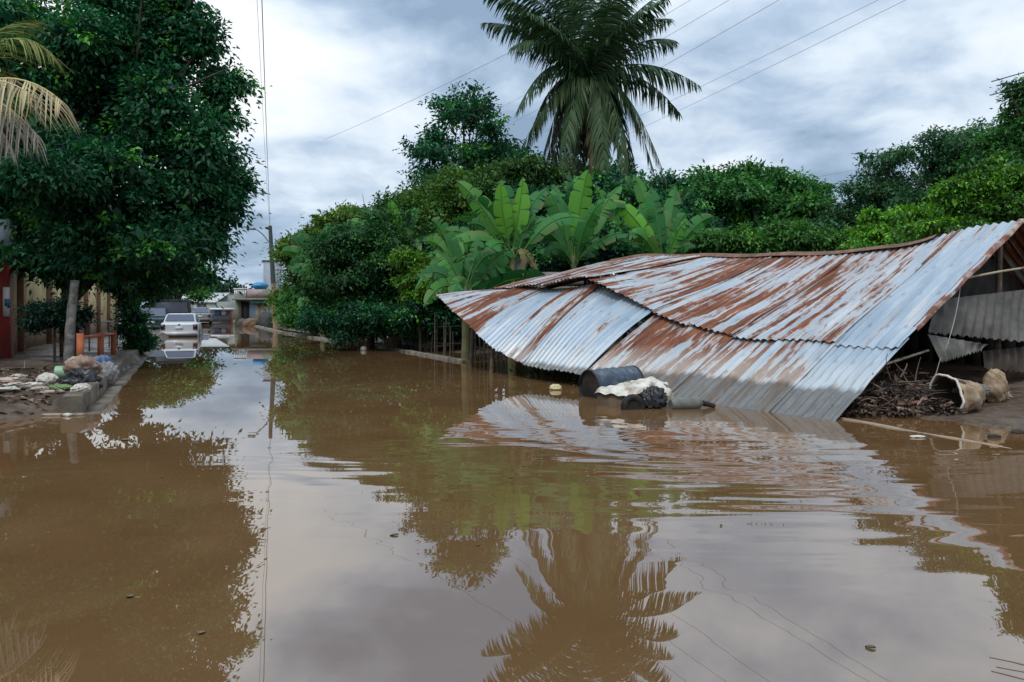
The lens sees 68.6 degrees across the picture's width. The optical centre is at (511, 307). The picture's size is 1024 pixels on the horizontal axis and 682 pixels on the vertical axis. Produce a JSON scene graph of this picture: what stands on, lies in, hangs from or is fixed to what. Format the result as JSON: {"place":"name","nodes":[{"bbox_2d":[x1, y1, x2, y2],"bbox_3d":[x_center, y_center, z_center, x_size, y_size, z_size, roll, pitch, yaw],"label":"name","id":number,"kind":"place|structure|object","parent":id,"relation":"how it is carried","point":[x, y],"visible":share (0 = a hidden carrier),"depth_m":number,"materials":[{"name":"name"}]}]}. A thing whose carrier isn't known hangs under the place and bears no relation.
{"place":"outdoors","nodes":[
{"label":"outdoors","id":0,"kind":"place"},
{"bbox_2d":[262,260,281,288],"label":"grey tower","id":1,"kind":"structure","parent":0,"point":[266,272],"depth_m":80.25,"materials":[{"name":"concrete"}]},
{"bbox_2d":[324,49,515,139],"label":"overhead wire","id":2,"kind":"object","parent":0,"point":[428,92],"visible":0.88,"depth_m":42.25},
{"bbox_2d":[0,322,1023,681],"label":"water","id":3,"kind":"structure","parent":0,"point":[276,506],"depth_m":4.66,"materials":[{"name":"liquid"}]},
{"bbox_2d":[42,413,85,415],"bbox_3d":[-6.205,1.390,9.750,1.250,0.030,0.100,0,0,-3],"label":"wooden plank","id":4,"kind":"object","parent":3,"relation":"on","point":[61,414],"visible":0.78,"depth_m":9.73,"materials":[{"name":"brown wood"}]},
{"bbox_2d":[194,307,212,323],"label":"parked car","id":5,"kind":"object","parent":3,"relation":"on","point":[203,314],"visible":0.5,"depth_m":64.45,"materials":[{"name":"grey paint"}]},
{"bbox_2d":[549,384,561,389],"bbox_3d":[0.748,1.368,12.831,0.224,0.132,0.181,0,0,0],"label":"food wrapper","id":6,"kind":"object","parent":3,"relation":"on","point":[555,387],"visible":0.76,"depth_m":12.79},
{"bbox_2d":[579,365,643,398],"bbox_3d":[1.579,1.215,11.925,0.915,0.564,0.534,0,0,-30],"label":"oil drum","id":7,"kind":"object","parent":3,"relation":"in","point":[591,381],"visible":0.5,"depth_m":11.75,"materials":[{"name":"blue metal"}]},
{"bbox_2d":[621,394,645,409],"bbox_3d":[1.670,1.370,10.350,0.360,0.358,0.139,0,0,-14],"label":"old tyre","id":8,"kind":"object","parent":3,"relation":"in","point":[632,402],"visible":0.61,"depth_m":10.32,"materials":[{"name":"black rubber"}]},
{"bbox_2d":[595,376,673,407],"bbox_3d":[1.840,1.251,10.818,0.934,0.491,0.925,0,0,-43],"label":"tarpaulin","id":9,"kind":"object","parent":3,"relation":"on","point":[613,395],"visible":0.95,"depth_m":10.71,"materials":[{"name":"plastic"}]},
{"bbox_2d":[640,385,667,408],"bbox_3d":[1.982,1.271,10.497,0.398,0.375,0.318,0,0,0],"label":"rubbish bag","id":10,"kind":"object","parent":3,"relation":"on","point":[653,397],"visible":0.83,"depth_m":10.41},
{"bbox_2d":[669,397,715,408],"bbox_3d":[2.523,1.335,10.472,0.670,0.185,0.180,0,0,-13],"label":"plastic jug","id":11,"kind":"object","parent":3,"relation":"on","point":[687,403],"visible":0.91,"depth_m":10.39,"materials":[{"name":"grey plastic"}]},
{"bbox_2d":[909,435,924,437],"bbox_3d":[4.376,1.390,8.105,0.172,0.032,0.063,0,0,0],"label":"foam scrap","id":12,"kind":"object","parent":3,"relation":"on","point":[917,436],"visible":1,"depth_m":8.09,"materials":[{"name":"white plastic"}]},
{"bbox_2d":[1011,429,1023,433],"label":"mud clod","id":13,"kind":"object","parent":3,"relation":"on","point":[1017,431],"visible":0.77,"depth_m":8.36,"materials":[{"name":"brown soil"}]},
{"bbox_2d":[0,307,1023,429],"bbox_3d":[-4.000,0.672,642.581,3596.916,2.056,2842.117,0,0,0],"label":"ground","id":14,"kind":"structure","parent":0,"point":[1007,414],"depth_m":13.29,"materials":[{"name":"soil"}]},
{"bbox_2d":[0,219,15,358],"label":"gate pillar","id":15,"kind":"structure","parent":14,"relation":"on","point":[6,319],"depth_m":17.13,"materials":[{"name":"red paint"}]},
{"bbox_2d":[0,386,21,391],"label":"paper scrap","id":16,"kind":"object","parent":14,"relation":"on","point":[8,388],"visible":0.77,"depth_m":10.34,"materials":[{"name":"white paper"}]},
{"bbox_2d":[0,377,33,384],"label":"paper scrap","id":17,"kind":"object","parent":14,"relation":"on","point":[5,380],"visible":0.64,"depth_m":11.50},
{"bbox_2d":[9,374,27,377],"bbox_3d":[-8.273,1.153,12.580,0.466,0.082,0.262,0,0,41],"label":"paper scrap","id":18,"kind":"object","parent":14,"relation":"on","point":[20,376],"visible":0.69,"depth_m":12.50,"materials":[{"name":"white paper"}]},
{"bbox_2d":[1,382,45,387],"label":"paper scrap","id":19,"kind":"object","parent":14,"relation":"on","point":[29,384],"visible":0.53,"depth_m":10.94,"materials":[{"name":"white paper"}]},
{"bbox_2d":[0,362,67,413],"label":"debris","id":20,"kind":"object","parent":14,"relation":"on","point":[8,373],"visible":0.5,"depth_m":10.73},
{"bbox_2d":[25,386,49,391],"bbox_3d":[-6.890,1.188,10.956,0.295,0.085,0.516,0,0,0],"label":"paper scrap","id":21,"kind":"object","parent":14,"relation":"on","point":[39,388],"visible":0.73,"depth_m":10.87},
{"bbox_2d":[0,20,83,167],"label":"dry palm","id":22,"kind":"object","parent":14,"relation":"on","point":[9,112],"visible":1,"depth_m":12.54,"materials":[{"name":"beige plant"}]},
{"bbox_2d":[36,372,58,383],"bbox_3d":[-7.616,1.175,12.307,0.320,0.234,0.240,0,0,14],"label":"plastic bag","id":23,"kind":"object","parent":14,"relation":"on","point":[45,377],"visible":0.73,"depth_m":12.23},
{"bbox_2d":[39,390,64,393],"bbox_3d":[-6.508,1.187,10.606,0.368,0.059,0.203,0,0,0],"label":"paper scrap","id":24,"kind":"object","parent":14,"relation":"on","point":[50,391],"visible":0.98,"depth_m":10.54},
{"bbox_2d":[7,291,102,361],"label":"clipped shrub","id":25,"kind":"object","parent":14,"relation":"on","point":[39,316],"visible":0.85,"depth_m":16.38,"materials":[{"name":"green plant"}]},
{"bbox_2d":[54,366,64,377],"bbox_3d":[-7.557,1.101,12.850,0.437,0.234,0.230,0,0,-13],"label":"plastic roll","id":26,"kind":"object","parent":14,"relation":"on","point":[58,371],"visible":0.29,"depth_m":12.72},
{"bbox_2d":[47,384,72,390],"bbox_3d":[-6.715,1.187,11.150,0.450,0.116,0.302,0,0,0],"label":"plastic bag","id":27,"kind":"object","parent":14,"relation":"on","point":[59,386],"visible":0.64,"depth_m":11.07,"materials":[{"name":"green plastic"}]},
{"bbox_2d":[14,250,118,352],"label":"boundary wall","id":28,"kind":"structure","parent":14,"relation":"on","point":[22,343],"depth_m":22.75,"materials":[{"name":"paint"}]},
{"bbox_2d":[63,280,79,363],"bbox_3d":[-9.479,0.352,16.185,0.232,1.916,0.612,0,0,-14],"label":"trunk","id":29,"kind":"object","parent":14,"relation":"on","point":[69,341],"visible":0.79,"depth_m":16.08,"materials":[{"name":"grey plant"}]},
{"bbox_2d":[76,331,115,355],"bbox_3d":[-9.614,0.917,17.504,0.143,0.799,5.051,0,0,-21],"label":"railing","id":30,"kind":"object","parent":14,"relation":"on","point":[81,337],"visible":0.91,"depth_m":17.53,"materials":[{"name":"orange paint"}]},
{"bbox_2d":[88,321,117,350],"bbox_3d":[-11.946,0.846,22.000,0.050,0.944,3.101,0,0,-15],"label":"handrail","id":31,"kind":"object","parent":14,"relation":"on","point":[100,322],"visible":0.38,"depth_m":21.55,"materials":[{"name":"grey metal"}]},
{"bbox_2d":[61,332,163,412],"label":"kerb","id":32,"kind":"structure","parent":14,"relation":"on","point":[75,402],"depth_m":10.98,"materials":[{"name":"concrete"}]},
{"bbox_2d":[70,383,91,392],"bbox_3d":[-6.057,1.138,10.550,0.256,0.155,0.704,0,0,-23],"label":"flat sack","id":33,"kind":"object","parent":32,"relation":"on","point":[82,387],"visible":0.73,"depth_m":10.39,"materials":[{"name":"fabric"}]},
{"bbox_2d":[58,367,103,388],"bbox_3d":[-6.837,1.187,11.889,0.621,0.488,0.483,0,0,-11],"label":"rubbish bag","id":34,"kind":"object","parent":32,"relation":"on","point":[78,375],"visible":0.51,"depth_m":11.79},
{"bbox_2d":[62,354,102,373],"bbox_3d":[-6.973,0.966,12.199,0.584,0.414,0.443,0,0,0],"label":"clothes pile","id":35,"kind":"object","parent":34,"relation":"on","point":[73,363],"visible":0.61,"depth_m":12.09,"materials":[{"name":"fabric"}]},
{"bbox_2d":[92,355,115,364],"bbox_3d":[-7.657,1.062,14.008,0.456,0.382,0.454,0,0,0],"label":"cloth bundle","id":36,"kind":"object","parent":32,"relation":"on","point":[102,358],"visible":0.36,"depth_m":13.94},
{"bbox_2d":[97,361,120,387],"bbox_3d":[-7.138,1.185,13.202,0.426,0.525,0.334,0,0,0],"label":"slumped sack","id":37,"kind":"object","parent":32,"relation":"on","point":[111,371],"visible":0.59,"depth_m":13.14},
{"bbox_2d":[85,338,166,414],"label":"kerb","id":38,"kind":"structure","parent":14,"relation":"on","point":[107,397],"depth_m":12.50,"materials":[{"name":"concrete"}]},
{"bbox_2d":[90,279,162,352],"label":"climbing plant","id":39,"kind":"object","parent":14,"relation":"on","point":[132,330],"visible":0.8,"depth_m":21.25,"materials":[{"name":"green plant"}]},
{"bbox_2d":[0,0,272,356],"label":"broadleaf tree","id":40,"kind":"object","parent":14,"relation":"on","point":[73,211],"visible":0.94,"depth_m":17.30,"materials":[{"name":"green plant"}]},
{"bbox_2d":[141,308,168,329],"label":"parked car","id":41,"kind":"object","parent":14,"relation":"on","point":[160,314],"visible":0.12,"depth_m":42.14,"materials":[{"name":"teal paint"}]},
{"bbox_2d":[153,299,193,312],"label":"parked van","id":42,"kind":"object","parent":14,"relation":"on","point":[177,306],"visible":0.03,"depth_m":44.32,"materials":[{"name":"paint"}]},
{"bbox_2d":[133,263,224,308],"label":"street tree","id":43,"kind":"object","parent":14,"relation":"on","point":[197,296],"visible":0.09,"depth_m":47.96,"materials":[{"name":"green plant"}]},
{"bbox_2d":[160,313,202,336],"bbox_3d":[-16.759,0.978,38.148,1.816,1.395,4.410,0,0,-20],"label":"parked car","id":44,"kind":"object","parent":14,"relation":"on","point":[180,325],"visible":0.67,"depth_m":36.37,"materials":[{"name":"silver metal"}]},
{"bbox_2d":[181,293,234,318],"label":"house","id":45,"kind":"structure","parent":14,"relation":"on","point":[209,304],"depth_m":85.28,"materials":[{"name":"concrete"}]},
{"bbox_2d":[209,307,234,321],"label":"street stall","id":46,"kind":"object","parent":14,"relation":"on","point":[222,315],"visible":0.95,"depth_m":73.90,"materials":[{"name":"white paint"}]},
{"bbox_2d":[218,293,239,301],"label":"grey house","id":47,"kind":"structure","parent":14,"relation":"on","point":[228,297],"depth_m":88.78,"materials":[{"name":"concrete"}]},
{"bbox_2d":[236,318,244,325],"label":"rubble heap","id":48,"kind":"object","parent":14,"relation":"on","point":[239,322],"visible":0.39,"depth_m":56.68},
{"bbox_2d":[242,318,257,325],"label":"dirt heap","id":49,"kind":"object","parent":14,"relation":"on","point":[250,322],"visible":0.51,"depth_m":56.55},
{"bbox_2d":[232,288,281,323],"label":"building","id":50,"kind":"structure","parent":14,"relation":"on","point":[250,306],"depth_m":64.95,"materials":[{"name":"white paint"}]},
{"bbox_2d":[242,302,248,318],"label":"door","id":51,"kind":"structure","parent":50,"relation":"in","point":[245,305],"depth_m":65.14,"materials":[{"name":"plastic"}]},
{"bbox_2d":[252,282,268,288],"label":"blue tarp","id":52,"kind":"object","parent":50,"relation":"on","point":[259,285],"visible":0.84,"depth_m":66.60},
{"bbox_2d":[249,226,278,329],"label":"utility pole","id":53,"kind":"object","parent":14,"relation":"on","point":[272,271],"visible":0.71,"depth_m":45.48,"materials":[{"name":"paint"}]},
{"bbox_2d":[257,4,269,226],"bbox_3d":[-9.132,-6.330,27.750,0.009,3.053,37.197,0,0,-17],"label":"overhead wire","id":54,"kind":"object","parent":53,"relation":"attached to","point":[261,89],"visible":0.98,"depth_m":21.66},
{"bbox_2d":[261,0,269,217],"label":"overhead wire","id":55,"kind":"object","parent":53,"relation":"attached to","point":[265,96],"visible":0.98,"depth_m":20.55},
{"bbox_2d":[257,312,272,325],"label":"covered heap","id":56,"kind":"object","parent":14,"relation":"on","point":[263,321],"visible":0.5,"depth_m":56.56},
{"bbox_2d":[266,288,331,335],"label":"leafy bush","id":57,"kind":"object","parent":14,"relation":"on","point":[286,307],"visible":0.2,"depth_m":35.84,"materials":[{"name":"green plant"}]},
{"bbox_2d":[254,325,344,342],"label":"kerb","id":58,"kind":"structure","parent":14,"relation":"on","point":[297,334],"depth_m":38.30,"materials":[{"name":"concrete"}]},
{"bbox_2d":[281,222,334,335],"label":"banana plant","id":59,"kind":"object","parent":14,"relation":"on","point":[298,240],"visible":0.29,"depth_m":37.56,"materials":[{"name":"green plant"}]},
{"bbox_2d":[290,258,327,336],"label":"banana plant","id":60,"kind":"object","parent":14,"relation":"on","point":[298,265],"visible":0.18,"depth_m":34.65,"materials":[{"name":"green plant"}]},
{"bbox_2d":[256,200,368,324],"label":"roadside tree","id":61,"kind":"object","parent":14,"relation":"on","point":[345,212],"visible":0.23,"depth_m":40.43,"materials":[{"name":"green plant"}]},
{"bbox_2d":[280,185,435,346],"bbox_3d":[-4.886,-1.244,26.788,6.156,6.562,5.354,0,0,0],"label":"roadside tree","id":62,"kind":"object","parent":14,"relation":"on","point":[354,266],"visible":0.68,"depth_m":25.62,"materials":[{"name":"green plant"}]},
{"bbox_2d":[290,291,431,343],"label":"leafy bush","id":63,"kind":"object","parent":14,"relation":"on","point":[299,323],"visible":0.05,"depth_m":29.27,"materials":[{"name":"green plant"}]},
{"bbox_2d":[119,265,612,312],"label":"wood","id":64,"kind":"object","parent":14,"relation":"on","point":[220,290],"visible":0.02,"depth_m":109.67,"materials":[{"name":"green plant"}]},
{"bbox_2d":[293,288,478,349],"bbox_3d":[-3.667,0.523,24.611,7.166,2.963,3.663,0,0,10],"label":"leafy bush","id":65,"kind":"object","parent":14,"relation":"on","point":[366,319],"visible":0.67,"depth_m":24.21,"materials":[{"name":"green plant"}]},
{"bbox_2d":[331,199,440,347],"bbox_3d":[-4.082,-0.980,26.557,4.461,5.621,1.852,0,0,-8],"label":"tree","id":66,"kind":"object","parent":14,"relation":"on","point":[410,231],"visible":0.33,"depth_m":26.29,"materials":[{"name":"green plant"}]},
{"bbox_2d":[359,342,468,361],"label":"kerb","id":67,"kind":"structure","parent":14,"relation":"on","point":[426,354],"depth_m":22.00,"materials":[{"name":"concrete"}]},
{"bbox_2d":[378,245,471,351],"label":"leafy bush","id":68,"kind":"object","parent":14,"relation":"on","point":[412,264],"visible":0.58,"depth_m":23.76,"materials":[{"name":"green plant"}]},
{"bbox_2d":[347,316,506,363],"bbox_3d":[-3.885,0.894,26.474,0.725,1.759,17.290,0,0,-27],"label":"stake fence","id":69,"kind":"object","parent":14,"relation":"on","point":[444,343],"visible":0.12,"depth_m":22.67,"materials":[{"name":"wood"}]},
{"bbox_2d":[367,161,489,343],"bbox_3d":[-2.880,-1.940,27.866,5.177,7.210,4.440,0,0,0],"label":"roadside tree","id":70,"kind":"object","parent":14,"relation":"on","point":[447,202],"visible":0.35,"depth_m":27.45,"materials":[{"name":"green plant"}]},
{"bbox_2d":[392,78,525,192],"bbox_3d":[-2.645,-4.997,36.618,6.758,12.773,5.896,0,0,0],"label":"slender tree","id":71,"kind":"object","parent":14,"relation":"on","point":[433,148],"visible":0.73,"depth_m":36.36,"materials":[{"name":"green plant"}]},
{"bbox_2d":[380,148,577,224],"bbox_3d":[-1.376,-2.520,30.752,8.268,7.979,5.169,0,0,0],"label":"leafy bush","id":72,"kind":"object","parent":14,"relation":"on","point":[530,170],"visible":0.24,"depth_m":30.18,"materials":[{"name":"green plant"}]},
{"bbox_2d":[417,217,551,360],"bbox_3d":[-0.672,-0.260,19.486,3.533,4.274,2.161,0,0,0],"label":"banana plant","id":73,"kind":"object","parent":14,"relation":"on","point":[453,270],"visible":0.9,"depth_m":19.61,"materials":[{"name":"green plant"}]},
{"bbox_2d":[414,178,586,357],"bbox_3d":[-0.217,-1.025,20.526,4.554,5.161,2.190,0,0,7],"label":"banana plant","id":74,"kind":"object","parent":14,"relation":"on","point":[504,221],"visible":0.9,"depth_m":20.61,"materials":[{"name":"green plant"}]},
{"bbox_2d":[505,255,583,357],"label":"block wall","id":75,"kind":"structure","parent":14,"relation":"on","point":[518,265],"depth_m":20.93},
{"bbox_2d":[269,248,834,345],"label":"undergrowth","id":76,"kind":"object","parent":14,"relation":"on","point":[455,338],"visible":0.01,"depth_m":27.31,"materials":[{"name":"green plant"}]},
{"bbox_2d":[546,172,592,293],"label":"banana plant","id":77,"kind":"object","parent":14,"relation":"on","point":[568,177],"visible":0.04,"depth_m":26.88,"materials":[{"name":"green plant"}]},
{"bbox_2d":[424,218,733,327],"bbox_3d":[2.726,-0.698,24.543,11.905,4.486,4.353,0,0,0],"label":"leafy bush","id":78,"kind":"object","parent":14,"relation":"on","point":[547,263],"visible":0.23,"depth_m":23.55,"materials":[{"name":"green plant"}]},
{"bbox_2d":[460,138,698,321],"bbox_3d":[4.876,-3.979,39.896,14.734,10.505,9.136,0,0,-23],"label":"spreading tree","id":79,"kind":"object","parent":14,"relation":"on","point":[671,180],"visible":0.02,"depth_m":39.12,"materials":[{"name":"green plant"}]},
{"bbox_2d":[535,170,637,268],"bbox_3d":[2.039,-1.301,22.118,3.304,5.526,2.172,0,0,0],"label":"banana plant","id":80,"kind":"object","parent":14,"relation":"on","point":[568,242],"visible":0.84,"depth_m":21.92,"materials":[{"name":"green plant"}]},
{"bbox_2d":[480,0,701,283],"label":"coconut palm","id":81,"kind":"object","parent":14,"relation":"on","point":[583,96],"visible":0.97,"depth_m":30.94,"materials":[{"name":"green plant"}]},
{"bbox_2d":[487,164,733,284],"bbox_3d":[3.240,-1.786,26.816,9.795,6.367,5.291,0,0,0],"label":"leafy bush","id":82,"kind":"object","parent":14,"relation":"on","point":[606,183],"visible":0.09,"depth_m":26.01,"materials":[{"name":"green plant"}]},
{"bbox_2d":[594,175,654,340],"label":"banana plant","id":83,"kind":"object","parent":14,"relation":"on","point":[601,194],"visible":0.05,"depth_m":25.21,"materials":[{"name":"green plant"}]},
{"bbox_2d":[589,174,719,256],"bbox_3d":[4.580,-1.473,23.335,4.375,5.528,1.784,0,0,6],"label":"banana plant","id":84,"kind":"object","parent":14,"relation":"on","point":[649,222],"visible":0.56,"depth_m":23.12,"materials":[{"name":"green plant"}]},
{"bbox_2d":[436,219,1023,420],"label":"collapsed shed","id":85,"kind":"structure","parent":14,"relation":"on","point":[816,334],"depth_m":12.75,"materials":[{"name":"metal"}]},
{"bbox_2d":[657,155,842,255],"bbox_3d":[8.963,-2.359,29.441,8.765,7.354,7.434,0,0,-34],"label":"spreading tree","id":86,"kind":"object","parent":14,"relation":"on","point":[751,192],"visible":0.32,"depth_m":28.60,"materials":[{"name":"green plant"}]},
{"bbox_2d":[685,212,858,256],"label":"leafy bush","id":87,"kind":"object","parent":14,"relation":"on","point":[798,234],"visible":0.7,"depth_m":22.43,"materials":[{"name":"green plant"}]},
{"bbox_2d":[807,141,937,231],"bbox_3d":[13.624,-2.242,26.470,6.440,7.110,4.951,0,0,38],"label":"spreading tree","id":88,"kind":"object","parent":14,"relation":"on","point":[865,193],"visible":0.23,"depth_m":26.46,"materials":[{"name":"green plant"}]},
{"bbox_2d":[836,199,941,251],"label":"leafy bush","id":89,"kind":"object","parent":14,"relation":"on","point":[872,229],"visible":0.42,"depth_m":19.17,"materials":[{"name":"green plant"}]},
{"bbox_2d":[829,353,966,418],"bbox_3d":[5.343,1.052,10.352,2.619,0.919,1.938,0,0,0],"label":"debris","id":90,"kind":"object","parent":14,"relation":"on","point":[895,394],"visible":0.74,"depth_m":9.78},
{"bbox_2d":[851,401,876,407],"bbox_3d":[4.543,1.252,9.750,0.341,0.095,0.100,0,0,6],"label":"broken board","id":91,"kind":"object","parent":90,"relation":"on","point":[871,406],"visible":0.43,"depth_m":9.69,"materials":[{"name":"brown wood"}]},
{"bbox_2d":[865,386,891,394],"bbox_3d":[5.033,1.135,10.300,0.400,0.106,0.100,0,0,-11],"label":"broken board","id":92,"kind":"object","parent":90,"relation":"on","point":[867,393],"visible":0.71,"depth_m":10.26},
{"bbox_2d":[876,400,918,406],"bbox_3d":[5.085,1.271,9.900,0.498,0.124,0.100,0,0,20],"label":"broken board","id":93,"kind":"object","parent":90,"relation":"on","point":[905,403],"visible":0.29,"depth_m":9.84,"materials":[{"name":"brown wood"}]},
{"bbox_2d":[894,406,924,413],"bbox_3d":[5.137,1.323,9.700,0.351,0.097,0.100,0,0,-3],"label":"broken board","id":94,"kind":"object","parent":90,"relation":"on","point":[897,407],"visible":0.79,"depth_m":9.65,"materials":[{"name":"brown wood"}]},
{"bbox_2d":[905,386,938,400],"bbox_3d":[5.563,1.168,10.197,0.410,0.215,0.306,0,0,-24],"label":"debris lump","id":95,"kind":"object","parent":90,"relation":"on","point":[931,392],"visible":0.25,"depth_m":10.12,"materials":[{"name":"brown wood"}]},
{"bbox_2d":[958,382,990,395],"bbox_3d":[6.258,1.125,10.199,0.447,0.232,0.334,0,0,0],"label":"debris lump","id":96,"kind":"object","parent":90,"relation":"on","point":[986,388],"visible":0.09,"depth_m":10.11,"materials":[{"name":"grey fabric"}]},
{"bbox_2d":[837,417,1011,448],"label":"pole","id":97,"kind":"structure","parent":14,"relation":"on","point":[883,425],"depth_m":8.58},
{"bbox_2d":[881,116,1015,215],"bbox_3d":[14.745,-2.470,24.296,4.004,7.521,4.243,0,0,-29],"label":"spreading tree","id":98,"kind":"object","parent":14,"relation":"on","point":[943,154],"visible":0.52,"depth_m":24.35,"materials":[{"name":"green plant"}]},
{"bbox_2d":[881,148,1023,242],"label":"leafy bush","id":99,"kind":"object","parent":14,"relation":"on","point":[972,202],"visible":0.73,"depth_m":17.95,"materials":[{"name":"green plant"}]},
{"bbox_2d":[929,373,985,413],"bbox_3d":[5.946,1.167,9.979,0.605,0.577,0.592,0,0,-21],"label":"woven basket","id":100,"kind":"object","parent":14,"relation":"on","point":[971,397],"visible":0.69,"depth_m":9.83,"materials":[{"name":"wicker"}]},
{"bbox_2d":[944,72,1023,194],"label":"spreading tree","id":101,"kind":"object","parent":14,"relation":"on","point":[1007,134],"visible":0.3,"depth_m":21.00,"materials":[{"name":"green plant"}]},
{"bbox_2d":[982,369,1008,402],"bbox_3d":[6.815,1.111,10.598,0.334,0.504,0.326,0,0,0],"label":"stuffed sack","id":102,"kind":"object","parent":14,"relation":"on","point":[995,381],"visible":0.84,"depth_m":10.50,"materials":[{"name":"fabric"}]},
{"bbox_2d":[985,391,1012,400],"bbox_3d":[6.910,1.266,10.700,0.436,0.214,0.316,0,0,0],"label":"muddy rag","id":103,"kind":"object","parent":14,"relation":"on","point":[1009,396],"visible":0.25,"depth_m":10.60,"materials":[{"name":"fabric"}]},
{"bbox_2d":[22,0,1023,304],"label":"sky","id":104,"kind":"structure","parent":0,"point":[332,67],"materials":[{"name":"grey"}]},
{"bbox_2d":[505,1,726,126],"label":"overhead wire","id":105,"kind":"object","parent":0,"point":[637,53],"visible":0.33,"depth_m":33.24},
{"bbox_2d":[520,0,777,144],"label":"overhead wire","id":106,"kind":"object","parent":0,"point":[701,44],"visible":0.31,"depth_m":31.99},
{"bbox_2d":[579,0,904,156],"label":"overhead wire","id":107,"kind":"object","parent":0,"point":[789,57],"visible":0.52,"depth_m":32.58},
{"bbox_2d":[627,2,872,121],"bbox_3d":[7.329,-11.291,43.499,0.015,1.734,36.685,0,0,-26],"label":"overhead wire","id":108,"kind":"object","parent":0,"point":[767,54],"visible":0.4,"depth_m":34.06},
{"bbox_2d":[987,434,1000,437],"bbox_3d":[5.205,1.391,8.105,0.151,0.064,0.099,0,0,0],"label":"mud clod","id":109,"kind":"object","parent":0,"point":[993,436],"visible":0.81,"depth_m":8.07,"materials":[{"name":"brown soil"}]},
{"bbox_2d":[989,72,1023,95],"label":"aerial","id":110,"kind":"object","parent":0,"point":[1007,83],"visible":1,"depth_m":15.26,"materials":[{"name":"metal"}]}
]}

